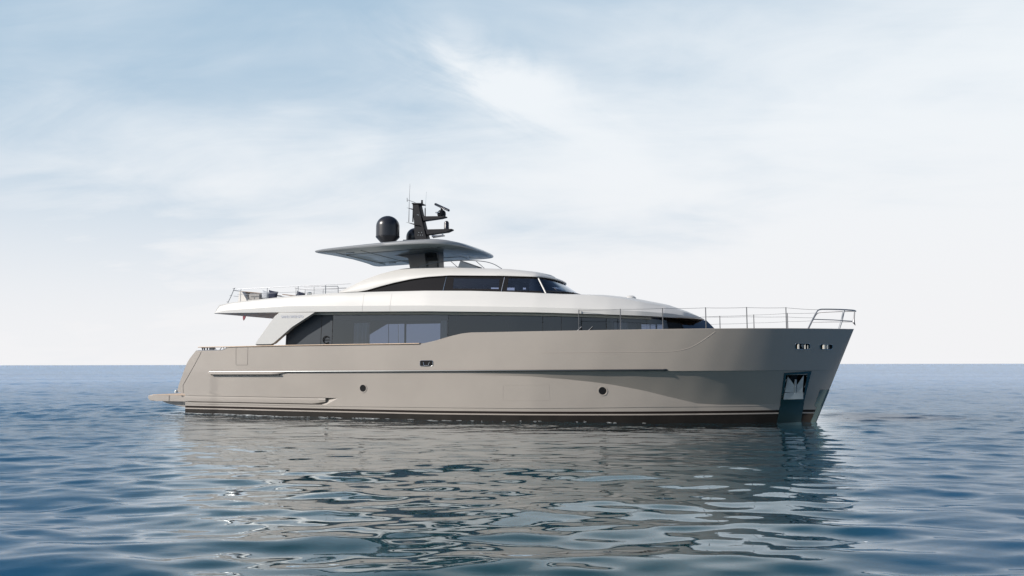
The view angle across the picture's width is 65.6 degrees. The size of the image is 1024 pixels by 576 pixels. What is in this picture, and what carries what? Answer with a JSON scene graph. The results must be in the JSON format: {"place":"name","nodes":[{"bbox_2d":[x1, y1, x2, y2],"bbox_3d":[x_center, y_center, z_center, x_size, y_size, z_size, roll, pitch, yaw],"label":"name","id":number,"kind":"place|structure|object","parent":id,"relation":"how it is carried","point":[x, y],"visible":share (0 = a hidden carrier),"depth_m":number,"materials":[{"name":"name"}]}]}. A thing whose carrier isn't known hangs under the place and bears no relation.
{"place":"outdoors","nodes":[
{"label":"outdoors","id":0,"kind":"place"},
{"bbox_2d":[0,364,1023,575],"bbox_3d":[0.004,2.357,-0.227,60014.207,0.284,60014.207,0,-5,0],"label":"sea","id":1,"kind":"structure","parent":0,"point":[873,470],"depth_m":15.35,"materials":[{"name":"liquid"}]},
{"bbox_2d":[178,412,615,422],"bbox_3d":[-5.628,5.741,35.054,22.864,0.082,1.112,-2,-6,18],"label":"foam","id":2,"kind":"object","parent":1,"relation":"on","point":[325,417],"visible":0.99,"depth_m":36.71,"materials":[{"name":"white"}]},
{"bbox_2d":[148,191,855,422],"bbox_3d":[-1.728,0.631,37.910,33.364,11.953,7.587,-2,-6,20],"label":"yacht","id":3,"kind":"object","parent":1,"relation":"on","point":[426,335],"visible":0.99,"depth_m":33.97,"materials":[{"name":"paint"}]},
{"bbox_2d":[238,291,280,301],"bbox_3d":[-11.674,0.568,39.212,3.100,0.820,1.940,-2,-6,20],"label":"outdoor sofa","id":4,"kind":"object","parent":3,"relation":"on","point":[253,296],"visible":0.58,"depth_m":38.73,"materials":[{"name":"white fabric"}]},
{"bbox_2d":[261,290,268,298],"bbox_3d":[-12.000,0.351,38.625,0.550,0.521,0.160,-2,-6,20],"label":"pillow","id":5,"kind":"object","parent":4,"relation":"on","point":[264,296],"visible":0.87,"depth_m":38.55,"materials":[{"name":"grey fabric"}]},
{"bbox_2d":[269,290,277,297],"bbox_3d":[-11.607,0.342,38.537,0.632,0.523,0.170,-2,-6,20],"label":"pillow","id":6,"kind":"object","parent":4,"relation":"on","point":[273,294],"visible":0.85,"depth_m":38.45,"materials":[{"name":"blue fabric"}]},
{"bbox_2d":[783,375,803,399],"bbox_3d":[11.395,4.021,32.141,0.828,1.001,0.152,-2,-6,20],"label":"anchor","id":7,"kind":"object","parent":3,"relation":"in","point":[794,390],"visible":1,"depth_m":32.07,"materials":[{"name":"metal"}]},
{"bbox_2d":[0,0,1023,364],"label":"sky","id":8,"kind":"structure","parent":0,"point":[160,159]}
]}

